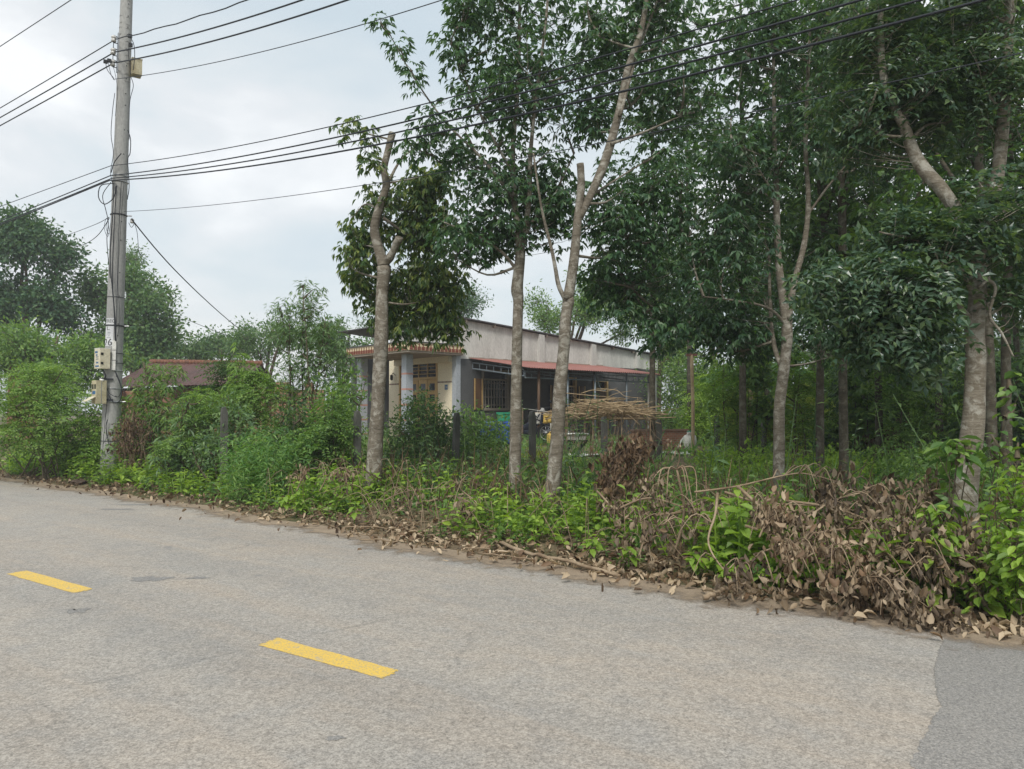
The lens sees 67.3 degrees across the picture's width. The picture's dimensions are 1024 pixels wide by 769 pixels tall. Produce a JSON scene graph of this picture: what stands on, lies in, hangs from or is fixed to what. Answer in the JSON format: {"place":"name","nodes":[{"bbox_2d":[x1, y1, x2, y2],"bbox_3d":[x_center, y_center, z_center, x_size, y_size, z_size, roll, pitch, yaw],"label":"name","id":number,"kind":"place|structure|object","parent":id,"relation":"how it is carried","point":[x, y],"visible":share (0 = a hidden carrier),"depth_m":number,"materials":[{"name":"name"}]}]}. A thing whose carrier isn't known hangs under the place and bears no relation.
{"place":"outdoors","nodes":[
{"label":"outdoors","id":0,"kind":"place"},
{"bbox_2d":[0,477,1023,768],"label":"road","id":1,"kind":"structure","parent":0,"point":[136,631],"depth_m":4.05,"materials":[{"name":"grey asphalt"}]},
{"bbox_2d":[0,412,1023,634],"bbox_3d":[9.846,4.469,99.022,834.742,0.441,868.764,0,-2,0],"label":"ground","id":2,"kind":"structure","parent":0,"point":[455,546],"depth_m":8.54,"materials":[{"name":"soil"}]},
{"bbox_2d":[0,418,99,478],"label":"roadside bush","id":3,"kind":"object","parent":2,"relation":"on","point":[3,453],"visible":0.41,"depth_m":14.96,"materials":[{"name":"green plant"}]},
{"bbox_2d":[0,194,100,362],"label":"broad tree","id":4,"kind":"object","parent":2,"relation":"on","point":[24,239],"visible":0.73,"depth_m":30.53,"materials":[{"name":"green plant"}]},
{"bbox_2d":[0,358,121,481],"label":"feathery shrub","id":5,"kind":"object","parent":2,"relation":"on","point":[41,401],"visible":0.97,"depth_m":14.34,"materials":[{"name":"green plant"}]},
{"bbox_2d":[0,306,141,439],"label":"bushy tree","id":6,"kind":"object","parent":2,"relation":"on","point":[18,345],"visible":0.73,"depth_m":23.29,"materials":[{"name":"green plant"}]},
{"bbox_2d":[51,403,101,475],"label":"verge thicket","id":7,"kind":"object","parent":2,"relation":"on","point":[83,438],"visible":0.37,"depth_m":14.70,"materials":[{"name":"green plant"}]},
{"bbox_2d":[82,0,142,477],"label":"utility pole","id":8,"kind":"object","parent":2,"relation":"on","point":[107,389],"visible":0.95,"depth_m":14.27,"materials":[{"name":"concrete"}]},
{"bbox_2d":[0,0,797,206],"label":"overhead line","id":9,"kind":"object","parent":8,"relation":"attached to","point":[463,93],"visible":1,"depth_m":8.13,"materials":[{"name":"black rubber"}]},
{"bbox_2d":[0,0,863,220],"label":"overhead line","id":10,"kind":"object","parent":8,"relation":"attached to","point":[739,34],"visible":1,"depth_m":7.74,"materials":[{"name":"black rubber"}]},
{"bbox_2d":[0,0,922,223],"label":"overhead line","id":11,"kind":"object","parent":8,"relation":"attached to","point":[792,34],"visible":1,"depth_m":7.43,"materials":[{"name":"black rubber"}]},
{"bbox_2d":[0,0,987,224],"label":"overhead line","id":12,"kind":"object","parent":8,"relation":"attached to","point":[789,50],"visible":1,"depth_m":7.10,"materials":[{"name":"black rubber"}]},
{"bbox_2d":[69,394,164,476],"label":"verge thicket","id":13,"kind":"object","parent":2,"relation":"on","point":[94,447],"visible":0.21,"depth_m":14.28,"materials":[{"name":"green plant"}]},
{"bbox_2d":[61,253,195,375],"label":"broad tree","id":14,"kind":"object","parent":2,"relation":"on","point":[146,309],"visible":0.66,"depth_m":32.49,"materials":[{"name":"green plant"}]},
{"bbox_2d":[106,404,154,480],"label":"dead thicket","id":15,"kind":"object","parent":2,"relation":"on","point":[131,431],"visible":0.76,"depth_m":13.47,"materials":[{"name":"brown plant"}]},
{"bbox_2d":[114,355,188,465],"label":"glossy shrub","id":16,"kind":"object","parent":2,"relation":"on","point":[159,394],"visible":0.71,"depth_m":14.18,"materials":[{"name":"green plant"}]},
{"bbox_2d":[145,395,218,487],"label":"verge thicket","id":17,"kind":"object","parent":2,"relation":"on","point":[177,456],"visible":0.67,"depth_m":12.43,"materials":[{"name":"green plant"}]},
{"bbox_2d":[143,385,239,476],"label":"yellowish shrub","id":18,"kind":"object","parent":2,"relation":"on","point":[200,398],"visible":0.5,"depth_m":12.48,"materials":[{"name":"green plant"}]},
{"bbox_2d":[161,346,263,453],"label":"bushy tree","id":19,"kind":"object","parent":2,"relation":"on","point":[220,372],"visible":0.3,"depth_m":14.11,"materials":[{"name":"green plant"}]},
{"bbox_2d":[176,324,258,359],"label":"bushy tree","id":20,"kind":"object","parent":2,"relation":"on","point":[215,342],"visible":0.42,"depth_m":41.04,"materials":[{"name":"green plant"}]},
{"bbox_2d":[176,382,261,486],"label":"verge thicket","id":21,"kind":"object","parent":2,"relation":"on","point":[213,453],"visible":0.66,"depth_m":12.09,"materials":[{"name":"green plant"}]},
{"bbox_2d":[121,359,324,440],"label":"house","id":22,"kind":"structure","parent":2,"relation":"on","point":[188,365],"depth_m":25.72,"materials":[{"name":"ceramic"}]},
{"bbox_2d":[204,342,275,470],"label":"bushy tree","id":23,"kind":"object","parent":2,"relation":"on","point":[236,369],"visible":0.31,"depth_m":13.32,"materials":[{"name":"green plant"}]},
{"bbox_2d":[209,368,301,461],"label":"feathery shrub","id":24,"kind":"object","parent":2,"relation":"on","point":[260,407],"visible":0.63,"depth_m":13.11,"materials":[{"name":"green plant"}]},
{"bbox_2d":[203,419,320,510],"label":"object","id":25,"kind":"object","parent":2,"relation":"on","point":[260,468],"visible":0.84,"depth_m":10.90,"materials":[{"name":"green plant"}]},
{"bbox_2d":[215,313,315,376],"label":"bushy tree","id":26,"kind":"object","parent":2,"relation":"on","point":[244,336],"visible":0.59,"depth_m":31.61,"materials":[{"name":"green plant"}]},
{"bbox_2d":[248,384,322,471],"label":"verge thicket","id":27,"kind":"object","parent":2,"relation":"on","point":[288,411],"visible":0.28,"depth_m":12.03,"materials":[{"name":"green plant"}]},
{"bbox_2d":[256,277,370,424],"bbox_3d":[-3.626,-0.111,14.018,2.202,3.714,1.265,0,-2,9],"label":"willow leaf sapling","id":28,"kind":"object","parent":2,"relation":"on","point":[302,335],"visible":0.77,"depth_m":13.92,"materials":[{"name":"green plant"}]},
{"bbox_2d":[258,362,370,466],"bbox_3d":[-3.256,0.649,12.851,1.981,2.097,1.827,0,-2,0],"label":"broad shrub","id":29,"kind":"object","parent":2,"relation":"on","point":[357,395],"visible":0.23,"depth_m":12.86,"materials":[{"name":"green plant"}]},
{"bbox_2d":[274,387,368,480],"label":"verge thicket","id":30,"kind":"object","parent":2,"relation":"on","point":[329,443],"visible":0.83,"depth_m":11.39,"materials":[{"name":"green plant"}]},
{"bbox_2d":[297,313,373,417],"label":"bushy tree","id":31,"kind":"object","parent":2,"relation":"on","point":[356,341],"visible":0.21,"depth_m":35.30,"materials":[{"name":"green plant"}]},
{"bbox_2d":[328,115,481,500],"bbox_3d":[-1.434,-0.943,10.697,2.052,5.219,1.599,0,-2,0],"label":"rubber tree","id":32,"kind":"object","parent":2,"relation":"on","point":[417,297],"visible":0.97,"depth_m":10.41,"materials":[{"name":"green plant"}]},
{"bbox_2d":[144,445,670,511],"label":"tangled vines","id":33,"kind":"object","parent":2,"relation":"on","point":[489,474],"visible":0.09,"depth_m":10.25,"materials":[{"name":"green plant"}]},
{"bbox_2d":[349,272,494,338],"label":"thin crown tree","id":34,"kind":"object","parent":2,"relation":"on","point":[470,302],"visible":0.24,"depth_m":37.69,"materials":[{"name":"green plant"}]},
{"bbox_2d":[383,386,477,473],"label":"dark bush","id":35,"kind":"object","parent":2,"relation":"on","point":[443,428],"visible":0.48,"depth_m":13.18,"materials":[{"name":"green plant"}]},
{"bbox_2d":[436,399,524,471],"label":"leafy bush","id":36,"kind":"object","parent":2,"relation":"on","point":[486,436],"visible":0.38,"depth_m":13.74,"materials":[{"name":"green plant"}]},
{"bbox_2d":[362,0,604,497],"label":"rubber tree","id":37,"kind":"object","parent":2,"relation":"on","point":[556,203],"visible":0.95,"depth_m":9.23,"materials":[{"name":"green plant"}]},
{"bbox_2d":[338,316,664,445],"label":"house","id":38,"kind":"structure","parent":2,"relation":"on","point":[481,370],"depth_m":25.45,"materials":[{"name":"paint"}]},
{"bbox_2d":[474,369,509,410],"bbox_3d":[-0.697,0.181,25.018,1.587,1.330,0.215,2,-3,-45],"label":"window frame","id":39,"kind":"structure","parent":38,"relation":"in","point":[492,391],"depth_m":25.13,"materials":[{"name":"paint"}]},
{"bbox_2d":[0,466,1023,639],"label":"leaf litter","id":40,"kind":"object","parent":2,"relation":"on","point":[605,564],"visible":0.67,"depth_m":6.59,"materials":[{"name":"brown plant"}]},
{"bbox_2d":[0,442,1023,619],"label":"roadside weeds","id":41,"kind":"object","parent":2,"relation":"on","point":[737,533],"visible":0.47,"depth_m":7.55,"materials":[{"name":"green plant"}]},
{"bbox_2d":[632,511,697,558],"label":"dead branch","id":42,"kind":"object","parent":41,"relation":"on","point":[650,530],"visible":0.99,"depth_m":6.01,"materials":[{"name":"brown plant"}]},
{"bbox_2d":[615,477,738,544],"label":"dead branch","id":43,"kind":"object","parent":41,"relation":"on","point":[710,507],"visible":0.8,"depth_m":6.39,"materials":[{"name":"brown plant"}]},
{"bbox_2d":[724,487,865,538],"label":"dead branch","id":44,"kind":"object","parent":41,"relation":"on","point":[754,493],"visible":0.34,"depth_m":6.09,"materials":[{"name":"brown plant"}]},
{"bbox_2d":[694,458,909,513],"bbox_3d":[2.293,0.814,6.110,1.600,0.471,0.542,-1,-2,24],"label":"dead branch","id":45,"kind":"object","parent":44,"relation":"on","point":[824,481],"visible":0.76,"depth_m":6.09,"materials":[{"name":"brown wood"}]},
{"bbox_2d":[737,485,859,551],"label":"dead branch","id":46,"kind":"object","parent":41,"relation":"on","point":[797,520],"visible":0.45,"depth_m":5.50,"materials":[{"name":"brown plant"}]},
{"bbox_2d":[780,521,891,610],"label":"dead branch","id":47,"kind":"object","parent":41,"relation":"on","point":[837,553],"visible":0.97,"depth_m":5.05,"materials":[{"name":"brown plant"}]},
{"bbox_2d":[818,496,962,574],"bbox_3d":[2.607,1.038,5.255,0.918,0.559,0.609,-2,-3,45],"label":"dead branch","id":48,"kind":"object","parent":41,"relation":"on","point":[914,533],"visible":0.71,"depth_m":5.14,"materials":[{"name":"brown plant"}]},
{"bbox_2d":[786,495,1011,578],"bbox_3d":[2.707,1.054,5.354,1.511,0.521,0.782,-1,-2,20],"label":"dead branch","id":49,"kind":"object","parent":41,"relation":"on","point":[971,532],"visible":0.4,"depth_m":5.19,"materials":[{"name":"brown plant"}]},
{"bbox_2d":[802,473,927,536],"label":"dead branch","id":50,"kind":"object","parent":49,"relation":"on","point":[877,488],"visible":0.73,"depth_m":5.56,"materials":[{"name":"brown plant"}]},
{"bbox_2d":[902,467,973,526],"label":"dead branch","id":51,"kind":"object","parent":49,"relation":"on","point":[931,496],"visible":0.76,"depth_m":5.39,"materials":[{"name":"brown plant"}]},
{"bbox_2d":[852,517,985,612],"bbox_3d":[2.634,1.204,5.030,0.691,0.642,0.520,0,-2,0],"label":"dead branch","id":52,"kind":"object","parent":41,"relation":"on","point":[935,570],"visible":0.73,"depth_m":4.95,"materials":[{"name":"brown plant"}]},
{"bbox_2d":[0,440,1023,607],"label":"undergrowth mass","id":53,"kind":"object","parent":2,"relation":"on","point":[693,494],"visible":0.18,"depth_m":8.73,"materials":[{"name":"green plant"}]},
{"bbox_2d":[0,430,1023,590],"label":"yard grass","id":54,"kind":"structure","parent":2,"relation":"on","point":[540,440],"depth_m":10.90,"materials":[{"name":"green plant"}]},
{"bbox_2d":[14,431,1023,570],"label":"dry stalks","id":55,"kind":"object","parent":2,"relation":"on","point":[475,485],"visible":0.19,"depth_m":8.75,"materials":[{"name":"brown plant"}]},
{"bbox_2d":[65,446,1012,608],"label":"bare twigs","id":56,"kind":"object","parent":2,"relation":"on","point":[424,521],"visible":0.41,"depth_m":8.01,"materials":[{"name":"brown plant"}]},
{"bbox_2d":[511,267,637,346],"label":"broad tree","id":57,"kind":"object","parent":2,"relation":"on","point":[545,316],"visible":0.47,"depth_m":33.64,"materials":[{"name":"green plant"}]},
{"bbox_2d":[156,377,1023,514],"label":"tall weeds","id":58,"kind":"object","parent":2,"relation":"on","point":[955,406],"visible":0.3,"depth_m":9.92,"materials":[{"name":"green plant"}]},
{"bbox_2d":[535,388,677,462],"bbox_3d":[1.839,0.848,15.022,2.892,1.566,1.736,0,-2,0],"label":"straw heap","id":59,"kind":"object","parent":2,"relation":"on","point":[620,410],"visible":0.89,"depth_m":14.78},
{"bbox_2d":[588,430,665,528],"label":"dead bush","id":60,"kind":"object","parent":2,"relation":"on","point":[628,454],"visible":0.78,"depth_m":7.63,"materials":[{"name":"brown plant"}]},
{"bbox_2d":[532,0,737,515],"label":"rubber tree","id":61,"kind":"object","parent":2,"relation":"on","point":[620,284],"visible":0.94,"depth_m":9.11,"materials":[{"name":"green plant"}]},
{"bbox_2d":[596,490,676,556],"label":"dead branch","id":62,"kind":"object","parent":2,"relation":"on","point":[612,510],"visible":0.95,"depth_m":6.50,"materials":[{"name":"brown plant"}]},
{"bbox_2d":[568,20,719,462],"bbox_3d":[2.583,-2.710,15.025,3.010,9.036,3.195,0,-2,5],"label":"slim grove tree","id":63,"kind":"object","parent":2,"relation":"on","point":[652,362],"visible":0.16,"depth_m":14.97,"materials":[{"name":"green plant"}]},
{"bbox_2d":[610,238,717,408],"bbox_3d":[6.637,-2.284,32.339,5.376,9.024,5.163,0,-2,0],"label":"broad tree","id":64,"kind":"object","parent":2,"relation":"on","point":[667,358],"visible":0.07,"depth_m":31.92,"materials":[{"name":"green plant"}]},
{"bbox_2d":[628,346,715,432],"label":"understorey bush","id":65,"kind":"object","parent":2,"relation":"on","point":[672,391],"visible":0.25,"depth_m":29.89,"materials":[{"name":"green plant"}]},
{"bbox_2d":[642,439,708,558],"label":"dead branch","id":66,"kind":"object","parent":2,"relation":"on","point":[666,445],"visible":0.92,"depth_m":6.30,"materials":[{"name":"brown plant"}]},
{"bbox_2d":[628,93,738,429],"bbox_3d":[5.005,-3.232,22.296,3.823,10.573,3.602,0,-2,8],"label":"slim grove tree","id":67,"kind":"object","parent":2,"relation":"on","point":[686,170],"visible":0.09,"depth_m":22.00,"materials":[{"name":"green plant"}]},
{"bbox_2d":[673,371,735,445],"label":"pale bush","id":68,"kind":"object","parent":2,"relation":"on","point":[699,427],"visible":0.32,"depth_m":21.76,"materials":[{"name":"green plant"}]},
{"bbox_2d":[676,492,752,607],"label":"dead branch","id":69,"kind":"object","parent":2,"relation":"on","point":[735,579],"visible":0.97,"depth_m":5.35,"materials":[{"name":"brown plant"}]},
{"bbox_2d":[641,0,814,470],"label":"slim grove tree","id":70,"kind":"object","parent":2,"relation":"on","point":[742,405],"visible":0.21,"depth_m":13.00,"materials":[{"name":"green plant"}]},
{"bbox_2d":[694,354,772,458],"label":"thin sapling","id":71,"kind":"object","parent":2,"relation":"on","point":[725,395],"visible":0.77,"depth_m":15.42,"materials":[{"name":"green plant"}]},
{"bbox_2d":[684,439,785,486],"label":"undergrowth","id":72,"kind":"object","parent":2,"relation":"on","point":[727,459],"visible":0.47,"depth_m":12.08,"materials":[{"name":"green plant"}]},
{"bbox_2d":[712,544,793,613],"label":"dead branch","id":73,"kind":"object","parent":2,"relation":"on","point":[760,557],"visible":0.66,"depth_m":5.28,"materials":[{"name":"brown plant"}]},
{"bbox_2d":[731,327,799,455],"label":"thin sapling","id":74,"kind":"object","parent":2,"relation":"on","point":[757,374],"visible":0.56,"depth_m":15.32,"materials":[{"name":"green plant"}]},
{"bbox_2d":[717,117,832,403],"bbox_3d":[7.062,-2.677,21.065,3.978,9.402,3.263,1,-2,-34],"label":"slim grove tree","id":75,"kind":"object","parent":2,"relation":"on","point":[763,312],"visible":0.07,"depth_m":20.91,"materials":[{"name":"green plant"}]},
{"bbox_2d":[660,0,891,493],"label":"grove tree","id":76,"kind":"object","parent":2,"relation":"on","point":[725,228],"visible":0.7,"depth_m":8.97,"materials":[{"name":"green plant"}]},
{"bbox_2d":[735,437,819,487],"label":"undergrowth","id":77,"kind":"object","parent":2,"relation":"on","point":[768,459],"visible":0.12,"depth_m":12.32,"materials":[{"name":"green plant"}]},
{"bbox_2d":[758,342,838,461],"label":"thin sapling","id":78,"kind":"object","parent":2,"relation":"on","point":[795,388],"visible":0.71,"depth_m":13.90,"materials":[{"name":"green plant"}]},
{"bbox_2d":[721,0,930,468],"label":"slim grove tree","id":79,"kind":"object","parent":2,"relation":"on","point":[819,406],"visible":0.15,"depth_m":11.95,"materials":[{"name":"green plant"}]},
{"bbox_2d":[792,440,897,485],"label":"undergrowth","id":80,"kind":"object","parent":2,"relation":"on","point":[834,457],"visible":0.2,"depth_m":11.70,"materials":[{"name":"green plant"}]},
{"bbox_2d":[736,0,975,489],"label":"slim grove tree","id":81,"kind":"object","parent":2,"relation":"on","point":[844,202],"visible":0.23,"depth_m":10.70,"materials":[{"name":"green plant"}]},
{"bbox_2d":[745,525,972,634],"bbox_3d":[2.280,1.317,5.184,1.525,0.598,0.584,-2,-3,42],"label":"dead branch","id":82,"kind":"object","parent":2,"relation":"on","point":[943,620],"visible":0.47,"depth_m":4.77,"materials":[{"name":"brown plant"}]},
{"bbox_2d":[762,518,850,596],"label":"dead branch","id":83,"kind":"object","parent":82,"relation":"on","point":[776,541],"visible":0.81,"depth_m":5.23,"materials":[{"name":"brown plant"}]},
{"bbox_2d":[749,485,807,540],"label":"dead branch","id":84,"kind":"object","parent":83,"relation":"on","point":[768,523],"visible":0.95,"depth_m":5.53,"materials":[{"name":"brown plant"}]},
{"bbox_2d":[824,354,896,464],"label":"thin sapling","id":85,"kind":"object","parent":2,"relation":"on","point":[858,411],"visible":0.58,"depth_m":14.07,"materials":[{"name":"green plant"}]},
{"bbox_2d":[796,365,926,456],"bbox_3d":[7.330,0.473,16.244,2.671,2.700,2.270,0,-2,0],"label":"understorey bush","id":86,"kind":"object","parent":2,"relation":"on","point":[835,410],"visible":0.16,"depth_m":15.95,"materials":[{"name":"green plant"}]},
{"bbox_2d":[774,21,958,459],"bbox_3d":[6.232,-2.328,13.308,3.496,8.094,2.868,2,-3,-42],"label":"slim grove tree","id":87,"kind":"object","parent":2,"relation":"on","point":[878,440],"visible":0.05,"depth_m":13.16,"materials":[{"name":"green plant"}]},
{"bbox_2d":[828,561,948,632],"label":"dead branch","id":88,"kind":"object","parent":2,"relation":"on","point":[883,579],"visible":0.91,"depth_m":4.79,"materials":[{"name":"brown plant"}]},
{"bbox_2d":[853,438,932,486],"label":"undergrowth","id":89,"kind":"object","parent":2,"relation":"on","point":[894,463],"visible":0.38,"depth_m":11.62,"materials":[{"name":"green plant"}]},
{"bbox_2d":[781,0,1023,530],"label":"feather leaf tree","id":90,"kind":"object","parent":2,"relation":"on","point":[885,309],"visible":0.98,"depth_m":5.72,"materials":[{"name":"green plant"}]},
{"bbox_2d":[860,368,956,456],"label":"bush","id":91,"kind":"object","parent":2,"relation":"on","point":[904,436],"visible":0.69,"depth_m":12.68,"materials":[{"name":"green plant"}]},
{"bbox_2d":[822,0,1023,501],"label":"slim grove tree","id":92,"kind":"object","parent":2,"relation":"on","point":[990,422],"visible":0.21,"depth_m":8.99,"materials":[{"name":"green plant"}]},
{"bbox_2d":[906,343,962,454],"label":"thin sapling","id":93,"kind":"object","parent":2,"relation":"on","point":[947,403],"visible":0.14,"depth_m":14.78,"materials":[{"name":"green plant"}]},
{"bbox_2d":[855,33,1020,450],"bbox_3d":[7.777,-2.389,13.927,3.195,8.237,3.010,-1,-2,28],"label":"slim grove tree","id":94,"kind":"object","parent":2,"relation":"on","point":[946,178],"visible":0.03,"depth_m":13.95,"materials":[{"name":"green plant"}]},
{"bbox_2d":[885,522,1004,605],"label":"dead branch","id":95,"kind":"object","parent":2,"relation":"on","point":[978,541],"visible":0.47,"depth_m":4.98,"materials":[{"name":"brown plant"}]},
{"bbox_2d":[913,505,978,608],"bbox_3d":[2.864,1.197,5.088,0.378,0.805,0.441,0,-2,0],"label":"yellow sprout","id":96,"kind":"object","parent":2,"relation":"on","point":[932,513],"visible":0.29,"depth_m":5.05,"materials":[{"name":"green plant"}]},
{"bbox_2d":[913,435,989,596],"bbox_3d":[3.029,0.961,5.257,0.494,1.238,0.423,0,-2,0],"label":"leafy shoot","id":97,"kind":"object","parent":2,"relation":"on","point":[954,450],"visible":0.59,"depth_m":5.23,"materials":[{"name":"green plant"}]},
{"bbox_2d":[880,432,1023,504],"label":"undergrowth","id":98,"kind":"object","parent":2,"relation":"on","point":[920,462],"visible":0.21,"depth_m":9.10,"materials":[{"name":"green plant"}]},
{"bbox_2d":[896,0,1023,484],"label":"slim grove tree","id":99,"kind":"object","parent":2,"relation":"on","point":[1005,365],"visible":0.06,"depth_m":9.83,"materials":[{"name":"green plant"}]},
{"bbox_2d":[925,344,1023,470],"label":"understorey bush","id":100,"kind":"object","parent":2,"relation":"on","point":[953,424],"visible":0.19,"depth_m":12.84,"materials":[{"name":"green plant"}]},
{"bbox_2d":[949,437,1023,627],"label":"edge bush","id":101,"kind":"object","parent":2,"relation":"on","point":[1003,568],"visible":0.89,"depth_m":4.80,"materials":[{"name":"green plant"}]},
{"bbox_2d":[969,371,1023,550],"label":"climbing vine","id":102,"kind":"object","parent":2,"relation":"on","point":[1008,376],"visible":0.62,"depth_m":5.20,"materials":[{"name":"green plant"}]},
{"bbox_2d":[0,0,1023,412],"label":"sky","id":103,"kind":"structure","parent":0,"point":[241,257],"materials":[{"name":"white"}]},
{"bbox_2d":[124,52,1023,211],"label":"overhead line","id":104,"kind":"object","parent":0,"point":[640,134],"visible":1,"depth_m":7.00,"materials":[{"name":"black rubber"}]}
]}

